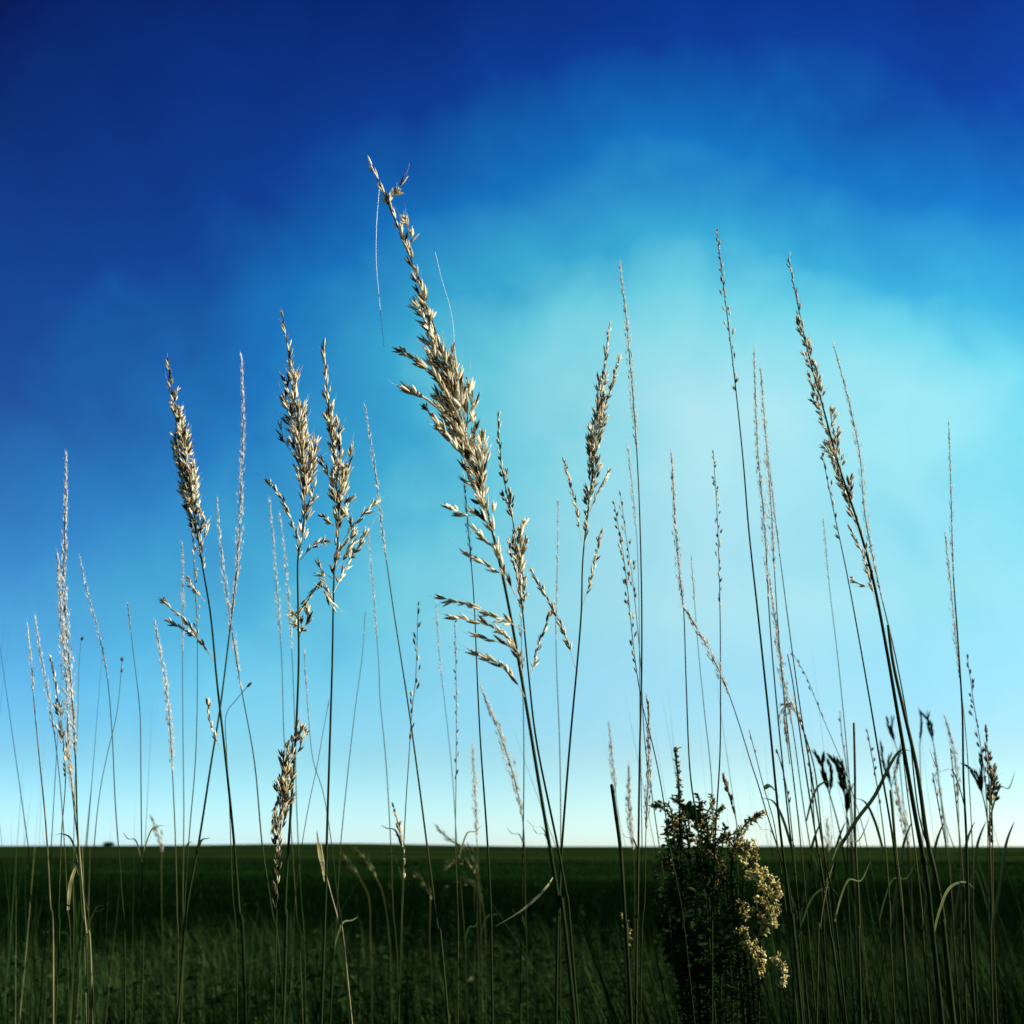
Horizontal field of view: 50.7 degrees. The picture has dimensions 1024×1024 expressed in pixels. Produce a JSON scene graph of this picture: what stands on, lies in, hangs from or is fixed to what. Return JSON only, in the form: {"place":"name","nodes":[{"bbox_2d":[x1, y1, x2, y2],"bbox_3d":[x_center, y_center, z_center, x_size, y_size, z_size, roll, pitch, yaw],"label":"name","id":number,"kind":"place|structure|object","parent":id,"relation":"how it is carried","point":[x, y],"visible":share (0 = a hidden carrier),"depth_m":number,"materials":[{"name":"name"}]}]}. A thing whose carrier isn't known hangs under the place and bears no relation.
{"place":"outdoors","nodes":[
{"label":"outdoors","id":0,"kind":"place"},
{"bbox_2d":[0,901,674,1023],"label":"undergrowth grass","id":1,"kind":"structure","parent":0,"point":[316,1016],"depth_m":2.89,"materials":[{"name":"plant"}]},
{"bbox_2d":[0,843,1023,1004],"bbox_3d":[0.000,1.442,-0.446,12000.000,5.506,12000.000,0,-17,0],"label":"ground","id":2,"kind":"structure","parent":0,"point":[309,852],"depth_m":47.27,"materials":[{"name":"plant"}]},
{"bbox_2d":[26,623,53,1023],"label":"grass stalk","id":3,"kind":"object","parent":2,"relation":"on","point":[32,687],"depth_m":0.91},
{"bbox_2d":[34,615,70,1023],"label":"grass stalk","id":4,"kind":"object","parent":2,"relation":"on","point":[47,695],"depth_m":1.23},
{"bbox_2d":[49,654,65,1023],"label":"grass stalk","id":5,"kind":"object","parent":2,"relation":"on","point":[58,710],"depth_m":0.99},
{"bbox_2d":[54,451,88,1023],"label":"grass stalk","id":6,"kind":"object","parent":2,"relation":"on","point":[65,609],"depth_m":0.99,"materials":[{"name":"beige plant"}]},
{"bbox_2d":[71,636,82,1017],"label":"grass stalk","id":7,"kind":"object","parent":2,"relation":"on","point":[73,855],"depth_m":1.18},
{"bbox_2d":[63,732,92,1023],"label":"grass stalk","id":8,"kind":"object","parent":2,"relation":"on","point":[74,870],"depth_m":0.98,"materials":[{"name":"beige plant"}]},
{"bbox_2d":[54,553,111,1023],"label":"grass stalk","id":9,"kind":"object","parent":2,"relation":"on","point":[66,702],"depth_m":1.05,"materials":[{"name":"beige plant"}]},
{"bbox_2d":[79,554,125,1023],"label":"grass stalk","id":10,"kind":"object","parent":2,"relation":"on","point":[87,589],"depth_m":1.15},
{"bbox_2d":[83,657,123,1023],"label":"grass stalk","id":11,"kind":"object","parent":2,"relation":"on","point":[121,659],"depth_m":1.15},
{"bbox_2d":[123,603,162,1023],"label":"grass stalk","id":12,"kind":"object","parent":2,"relation":"on","point":[141,852],"depth_m":1.06,"materials":[{"name":"green plant"}]},
{"bbox_2d":[149,811,163,1023],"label":"grass stalk","id":13,"kind":"object","parent":2,"relation":"on","point":[158,835],"depth_m":2.46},
{"bbox_2d":[153,616,178,1018],"bbox_3d":[-0.364,0.749,1.083,0.124,1.310,0.015,-1,-17,4],"label":"grass stalk","id":14,"kind":"object","parent":2,"relation":"on","point":[168,717],"depth_m":1.23,"materials":[{"name":"plant"}]},
{"bbox_2d":[0,626,370,1023],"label":"thicket","id":15,"kind":"object","parent":2,"relation":"on","point":[49,916],"depth_m":1.41,"materials":[{"name":"plant"}]},
{"bbox_2d":[180,541,190,1023],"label":"grass stalk","id":16,"kind":"object","parent":2,"relation":"on","point":[182,632],"depth_m":1.31,"materials":[{"name":"green plant"}]},
{"bbox_2d":[181,528,199,957],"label":"grass stalk","id":17,"kind":"object","parent":2,"relation":"on","point":[196,569],"depth_m":1.16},
{"bbox_2d":[158,356,246,1023],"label":"grass stalk","id":18,"kind":"object","parent":2,"relation":"on","point":[189,484],"depth_m":0.99,"materials":[{"name":"plant"}]},
{"bbox_2d":[176,352,246,1023],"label":"grass stalk","id":19,"kind":"object","parent":2,"relation":"on","point":[237,558],"depth_m":1.11,"materials":[{"name":"green plant"}]},
{"bbox_2d":[225,682,251,1023],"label":"grass stalk","id":20,"kind":"object","parent":2,"relation":"on","point":[249,684],"depth_m":1.04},
{"bbox_2d":[216,497,282,1003],"bbox_3d":[-0.245,0.670,1.048,0.198,1.439,0.019,2,-17,-8],"label":"grass stalk","id":21,"kind":"object","parent":2,"relation":"on","point":[227,602],"depth_m":1.18,"materials":[{"name":"plant"}]},
{"bbox_2d":[268,495,302,1023],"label":"grass stalk","id":22,"kind":"object","parent":2,"relation":"on","point":[278,607],"depth_m":1.30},
{"bbox_2d":[270,718,311,1023],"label":"grass stalk","id":23,"kind":"object","parent":2,"relation":"on","point":[284,788],"depth_m":0.76,"materials":[{"name":"plant"}]},
{"bbox_2d":[279,513,305,1023],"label":"grass stalk","id":24,"kind":"object","parent":2,"relation":"on","point":[288,601],"depth_m":1.33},
{"bbox_2d":[256,309,331,1023],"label":"grass stalk","id":25,"kind":"object","parent":2,"relation":"on","point":[306,469],"depth_m":0.86,"materials":[{"name":"plant"}]},
{"bbox_2d":[288,701,328,1023],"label":"grass stalk","id":26,"kind":"object","parent":2,"relation":"on","point":[296,882],"depth_m":1.17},
{"bbox_2d":[303,650,349,1023],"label":"grass stalk","id":27,"kind":"object","parent":2,"relation":"on","point":[304,670],"depth_m":1.19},
{"bbox_2d":[317,832,352,1023],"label":"grass stalk","id":28,"kind":"object","parent":2,"relation":"on","point":[321,859],"depth_m":0.95,"materials":[{"name":"green plant"}]},
{"bbox_2d":[294,339,381,1023],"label":"grass stalk","id":29,"kind":"object","parent":2,"relation":"on","point":[343,472],"depth_m":0.81,"materials":[{"name":"plant"}]},
{"bbox_2d":[329,612,365,1023],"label":"grass stalk","id":30,"kind":"object","parent":2,"relation":"on","point":[335,942],"depth_m":1.24,"materials":[{"name":"green plant"}]},
{"bbox_2d":[340,853,372,1023],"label":"grass stalk","id":31,"kind":"object","parent":2,"relation":"on","point":[349,863],"depth_m":2.28,"materials":[{"name":"green plant"}]},
{"bbox_2d":[354,848,391,1023],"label":"grass stalk","id":32,"kind":"object","parent":2,"relation":"on","point":[372,872],"depth_m":2.35,"materials":[{"name":"green plant"}]},
{"bbox_2d":[367,534,399,1023],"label":"grass stalk","id":33,"kind":"object","parent":2,"relation":"on","point":[374,607],"depth_m":1.34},
{"bbox_2d":[381,803,405,1023],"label":"grass stalk","id":34,"kind":"object","parent":2,"relation":"on","point":[399,828],"depth_m":1.11,"materials":[{"name":"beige plant"}]},
{"bbox_2d":[364,404,449,1023],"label":"grass stalk","id":35,"kind":"object","parent":2,"relation":"on","point":[432,887],"depth_m":0.98,"materials":[{"name":"plant"}]},
{"bbox_2d":[398,602,421,1023],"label":"grass stalk","id":36,"kind":"object","parent":2,"relation":"on","point":[417,658],"depth_m":1.02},
{"bbox_2d":[407,873,431,1023],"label":"grass stalk","id":37,"kind":"object","parent":2,"relation":"on","point":[425,886],"depth_m":2.19,"materials":[{"name":"green plant"}]},
{"bbox_2d":[433,824,475,1023],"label":"grass stalk","id":38,"kind":"object","parent":2,"relation":"on","point":[469,849],"depth_m":2.23,"materials":[{"name":"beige plant"}]},
{"bbox_2d":[453,620,459,1023],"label":"grass stalk","id":39,"kind":"object","parent":2,"relation":"on","point":[456,754],"depth_m":1.21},
{"bbox_2d":[435,601,479,1023],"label":"grass stalk","id":40,"kind":"object","parent":2,"relation":"on","point":[465,935],"depth_m":1.35,"materials":[{"name":"green plant"}]},
{"bbox_2d":[441,857,479,1023],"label":"grass stalk","id":41,"kind":"object","parent":2,"relation":"on","point":[465,863],"depth_m":2.23,"materials":[{"name":"green plant"}]},
{"bbox_2d":[444,878,485,1023],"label":"grass stalk","id":42,"kind":"object","parent":2,"relation":"on","point":[467,881],"depth_m":2.36,"materials":[{"name":"green plant"}]},
{"bbox_2d":[367,155,576,1023],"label":"grass stalk","id":43,"kind":"object","parent":2,"relation":"on","point":[449,409],"depth_m":0.67,"materials":[{"name":"beige plant"}]},
{"bbox_2d":[462,471,493,1023],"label":"grass stalk","id":44,"kind":"object","parent":2,"relation":"on","point":[491,939],"depth_m":0.87,"materials":[{"name":"plant"}]},
{"bbox_2d":[470,742,494,1023],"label":"grass stalk","id":45,"kind":"object","parent":2,"relation":"on","point":[475,808],"depth_m":1.86,"materials":[{"name":"beige plant"}]},
{"bbox_2d":[479,678,528,1023],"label":"grass stalk","id":46,"kind":"object","parent":2,"relation":"on","point":[503,740],"depth_m":1.53,"materials":[{"name":"beige plant"}]},
{"bbox_2d":[518,575,524,1023],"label":"grass stalk","id":47,"kind":"object","parent":2,"relation":"on","point":[520,634],"depth_m":1.05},
{"bbox_2d":[496,410,579,1023],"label":"grass stalk","id":48,"kind":"object","parent":2,"relation":"on","point":[514,547],"depth_m":0.84,"materials":[{"name":"plant"}]},
{"bbox_2d":[554,496,560,1023],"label":"grass stalk","id":49,"kind":"object","parent":2,"relation":"on","point":[557,557],"depth_m":1.37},
{"bbox_2d":[526,320,622,1023],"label":"grass stalk","id":50,"kind":"object","parent":2,"relation":"on","point":[593,446],"depth_m":0.93,"materials":[{"name":"plant"}]},
{"bbox_2d":[608,721,626,914],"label":"grass stalk","id":51,"kind":"object","parent":2,"relation":"on","point":[614,768],"depth_m":1.91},
{"bbox_2d":[610,784,632,1023],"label":"grass stalk","id":52,"kind":"object","parent":2,"relation":"on","point":[623,908],"depth_m":0.88,"materials":[{"name":"plant"}]},
{"bbox_2d":[616,912,637,1023],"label":"leafy plant","id":53,"kind":"object","parent":2,"relation":"on","point":[624,954],"visible":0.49,"depth_m":1.40,"materials":[{"name":"green plant"}]},
{"bbox_2d":[623,763,634,1017],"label":"grass stalk","id":54,"kind":"object","parent":2,"relation":"on","point":[631,832],"depth_m":1.78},
{"bbox_2d":[617,262,642,1023],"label":"grass stalk","id":55,"kind":"object","parent":2,"relation":"on","point":[637,845],"depth_m":0.91,"materials":[{"name":"green plant"}]},
{"bbox_2d":[627,437,642,1023],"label":"grass stalk","id":56,"kind":"object","parent":2,"relation":"on","point":[632,489],"depth_m":1.16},
{"bbox_2d":[640,692,654,1023],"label":"grass stalk","id":57,"kind":"object","parent":2,"relation":"on","point":[649,769],"depth_m":0.96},
{"bbox_2d":[619,490,677,1023],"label":"grass stalk","id":58,"kind":"object","parent":2,"relation":"on","point":[631,582],"depth_m":1.03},
{"bbox_2d":[612,500,694,1023],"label":"grass stalk","id":59,"kind":"object","parent":2,"relation":"on","point":[625,601],"depth_m":0.96,"materials":[{"name":"green plant"}]},
{"bbox_2d":[300,678,1023,1023],"bbox_3d":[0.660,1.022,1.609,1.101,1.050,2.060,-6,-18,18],"label":"thicket grass","id":60,"kind":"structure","parent":2,"relation":"on","point":[1003,1012],"depth_m":1.39,"materials":[{"name":"plant"}]},
{"bbox_2d":[669,450,716,1023],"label":"grass stalk","id":61,"kind":"object","parent":2,"relation":"on","point":[673,491],"depth_m":1.04,"materials":[{"name":"plant"}]},
{"bbox_2d":[648,747,743,1023],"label":"leafy plant","id":62,"kind":"object","parent":2,"relation":"on","point":[725,959],"visible":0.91,"depth_m":1.03,"materials":[{"name":"green plant"}]},
{"bbox_2d":[690,553,718,1019],"bbox_3d":[0.222,0.719,1.113,0.017,1.384,0.093,-2,-17,6],"label":"grass stalk","id":63,"kind":"object","parent":2,"relation":"on","point":[701,685],"depth_m":1.27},
{"bbox_2d":[711,451,722,1023],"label":"grass stalk","id":64,"kind":"object","parent":2,"relation":"on","point":[719,541],"depth_m":0.98,"materials":[{"name":"plant"}]},
{"bbox_2d":[722,772,738,1022],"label":"grass stalk","id":65,"kind":"object","parent":2,"relation":"on","point":[726,787],"depth_m":1.06,"materials":[{"name":"green plant"}]},
{"bbox_2d":[718,810,788,1023],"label":"goldenrod plant","id":66,"kind":"object","parent":2,"relation":"on","point":[747,859],"visible":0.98,"depth_m":1.01,"materials":[{"name":"beige plant"}]},
{"bbox_2d":[715,228,803,1023],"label":"grass stalk","id":67,"kind":"object","parent":2,"relation":"on","point":[795,949],"depth_m":0.86,"materials":[{"name":"plant"}]},
{"bbox_2d":[679,601,839,1023],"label":"grass stalk","id":68,"kind":"object","parent":2,"relation":"on","point":[693,623],"depth_m":0.98,"materials":[{"name":"green plant"}]},
{"bbox_2d":[749,730,797,1023],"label":"grass stalk","id":69,"kind":"object","parent":2,"relation":"on","point":[766,786],"depth_m":0.95,"materials":[{"name":"green plant"}]},
{"bbox_2d":[751,342,809,1023],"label":"grass stalk","id":70,"kind":"object","parent":2,"relation":"on","point":[766,549],"depth_m":1.07,"materials":[{"name":"green plant"}]},
{"bbox_2d":[759,366,815,1022],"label":"grass stalk","id":71,"kind":"object","parent":2,"relation":"on","point":[768,471],"depth_m":1.09,"materials":[{"name":"plant"}]},
{"bbox_2d":[761,749,818,1004],"bbox_3d":[0.301,0.803,0.981,0.064,1.146,0.071,0,-17,0],"label":"grass stalk","id":72,"kind":"object","parent":2,"relation":"on","point":[809,862],"depth_m":1.11,"materials":[{"name":"green plant"}]},
{"bbox_2d":[768,571,833,1023],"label":"grass stalk","id":73,"kind":"object","parent":2,"relation":"on","point":[782,663],"depth_m":1.23,"materials":[{"name":"green plant"}]},
{"bbox_2d":[776,694,841,1023],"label":"grass stalk","id":74,"kind":"object","parent":2,"relation":"on","point":[790,704],"depth_m":1.14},
{"bbox_2d":[767,445,870,1023],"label":"grass stalk","id":75,"kind":"object","parent":2,"relation":"on","point":[835,916],"depth_m":0.97,"materials":[{"name":"green plant"}]},
{"bbox_2d":[806,737,845,1023],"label":"grass stalk","id":76,"kind":"object","parent":2,"relation":"on","point":[831,883],"depth_m":1.14,"materials":[{"name":"green plant"}]},
{"bbox_2d":[787,654,869,1023],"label":"grass stalk","id":77,"kind":"object","parent":2,"relation":"on","point":[832,947],"depth_m":0.96,"materials":[{"name":"green plant"}]},
{"bbox_2d":[812,749,856,1023],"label":"grass stalk","id":78,"kind":"object","parent":2,"relation":"on","point":[821,761],"depth_m":1.44,"materials":[{"name":"green plant"}]},
{"bbox_2d":[826,753,848,1005],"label":"grass stalk","id":79,"kind":"object","parent":2,"relation":"on","point":[841,774],"depth_m":1.55,"materials":[{"name":"green plant"}]},
{"bbox_2d":[823,518,866,1023],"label":"grass stalk","id":80,"kind":"object","parent":2,"relation":"on","point":[848,771],"depth_m":1.28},
{"bbox_2d":[838,781,859,1023],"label":"grass stalk","id":81,"kind":"object","parent":2,"relation":"on","point":[846,800],"depth_m":1.52,"materials":[{"name":"green plant"}]},
{"bbox_2d":[791,653,915,1023],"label":"grass stalk","id":82,"kind":"object","parent":2,"relation":"on","point":[868,855],"depth_m":1.19,"materials":[{"name":"green plant"}]},
{"bbox_2d":[838,711,868,1013],"bbox_3d":[0.453,0.860,1.306,0.010,1.228,0.010,0,-17,0],"label":"grass stalk","id":83,"kind":"object","parent":2,"relation":"on","point":[839,719],"depth_m":1.42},
{"bbox_2d":[853,723,862,1023],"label":"grass stalk","id":84,"kind":"object","parent":2,"relation":"on","point":[859,921],"depth_m":1.00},
{"bbox_2d":[816,749,909,1023],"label":"grass stalk","id":85,"kind":"object","parent":2,"relation":"on","point":[862,812],"depth_m":0.96,"materials":[{"name":"green plant"}]},
{"bbox_2d":[819,452,911,1023],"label":"grass stalk","id":86,"kind":"object","parent":2,"relation":"on","point":[900,900],"depth_m":0.93,"materials":[{"name":"plant"}]},
{"bbox_2d":[786,252,973,1023],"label":"grass stalk","id":87,"kind":"object","parent":2,"relation":"on","point":[833,456],"depth_m":0.95,"materials":[{"name":"beige plant"}]},
{"bbox_2d":[852,726,910,1023],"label":"grass stalk","id":88,"kind":"object","parent":2,"relation":"on","point":[891,916],"depth_m":1.11,"materials":[{"name":"green plant"}]},
{"bbox_2d":[880,740,900,1022],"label":"grass stalk","id":89,"kind":"object","parent":2,"relation":"on","point":[888,761],"depth_m":1.85,"materials":[{"name":"green plant"}]},
{"bbox_2d":[832,339,956,1023],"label":"grass stalk","id":90,"kind":"object","parent":2,"relation":"on","point":[863,501],"depth_m":1.12,"materials":[{"name":"plant"}]},
{"bbox_2d":[873,765,916,1019],"bbox_3d":[0.570,0.953,1.509,0.039,1.172,0.116,4,-18,-12],"label":"grass stalk","id":91,"kind":"object","parent":2,"relation":"on","point":[905,822],"depth_m":1.62,"materials":[{"name":"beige plant"}]},
{"bbox_2d":[889,790,909,1023],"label":"grass stalk","id":92,"kind":"object","parent":2,"relation":"on","point":[892,814],"depth_m":0.96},
{"bbox_2d":[886,714,918,1023],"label":"grass stalk","id":93,"kind":"object","parent":2,"relation":"on","point":[890,728],"depth_m":1.94,"materials":[{"name":"green plant"}]},
{"bbox_2d":[887,624,955,1023],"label":"grass stalk","id":94,"kind":"object","parent":2,"relation":"on","point":[944,942],"depth_m":0.90,"materials":[{"name":"plant"}]},
{"bbox_2d":[900,751,943,1023],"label":"grass stalk","id":95,"kind":"object","parent":2,"relation":"on","point":[923,917],"depth_m":1.05,"materials":[{"name":"green plant"}]},
{"bbox_2d":[918,708,927,1014],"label":"grass stalk","id":96,"kind":"object","parent":2,"relation":"on","point":[921,726],"depth_m":1.85,"materials":[{"name":"green plant"}]},
{"bbox_2d":[919,709,951,968],"bbox_3d":[0.690,0.955,1.696,0.083,1.279,0.018,-2,-17,7],"label":"grass stalk","id":97,"kind":"object","parent":2,"relation":"on","point":[928,723],"depth_m":1.84,"materials":[{"name":"green plant"}]},
{"bbox_2d":[933,751,951,977],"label":"grass stalk","id":98,"kind":"object","parent":2,"relation":"on","point":[947,839],"depth_m":1.93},
{"bbox_2d":[942,712,962,1023],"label":"grass stalk","id":99,"kind":"object","parent":2,"relation":"on","point":[954,757],"depth_m":1.66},
{"bbox_2d":[930,418,976,1023],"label":"grass stalk","id":100,"kind":"object","parent":2,"relation":"on","point":[971,967],"depth_m":0.93,"materials":[{"name":"green plant"}]},
{"bbox_2d":[932,772,974,1023],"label":"grass stalk","id":101,"kind":"object","parent":2,"relation":"on","point":[957,899],"depth_m":1.18,"materials":[{"name":"green plant"}]},
{"bbox_2d":[944,530,978,1023],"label":"grass stalk","id":102,"kind":"object","parent":2,"relation":"on","point":[951,593],"depth_m":1.17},
{"bbox_2d":[944,654,990,959],"bbox_3d":[0.528,0.786,1.125,0.055,1.263,0.140,5,-18,-17],"label":"grass stalk","id":103,"kind":"object","parent":2,"relation":"on","point":[982,751],"depth_m":1.24,"materials":[{"name":"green plant"}]},
{"bbox_2d":[950,749,985,1023],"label":"grass stalk","id":104,"kind":"object","parent":2,"relation":"on","point":[971,881],"depth_m":1.15,"materials":[{"name":"green plant"}]},
{"bbox_2d":[961,751,995,1023],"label":"grass stalk","id":105,"kind":"object","parent":2,"relation":"on","point":[979,780],"depth_m":1.36,"materials":[{"name":"green plant"}]},
{"bbox_2d":[983,724,1014,1023],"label":"grass stalk","id":106,"kind":"object","parent":2,"relation":"on","point":[995,785],"depth_m":1.17,"materials":[{"name":"green plant"}]},
{"bbox_2d":[984,748,1014,1023],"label":"grass stalk","id":107,"kind":"object","parent":2,"relation":"on","point":[992,924],"depth_m":1.04,"materials":[{"name":"green plant"}]},
{"bbox_2d":[0,894,1023,993],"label":"fallow grass","id":108,"kind":"structure","parent":0,"point":[98,928],"depth_m":13.30,"materials":[{"name":"plant"}]},
{"bbox_2d":[0,904,1023,1023],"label":"meadow grass","id":109,"kind":"structure","parent":0,"point":[214,960],"depth_m":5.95,"materials":[{"name":"plant"}]},
{"bbox_2d":[0,886,1023,1023],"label":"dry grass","id":110,"kind":"structure","parent":0,"point":[897,934],"depth_m":4.32,"materials":[{"name":"plant"}]},
{"bbox_2d":[0,0,1023,846],"label":"sky","id":111,"kind":"structure","parent":0,"point":[177,177],"materials":[{"name":"blue"}]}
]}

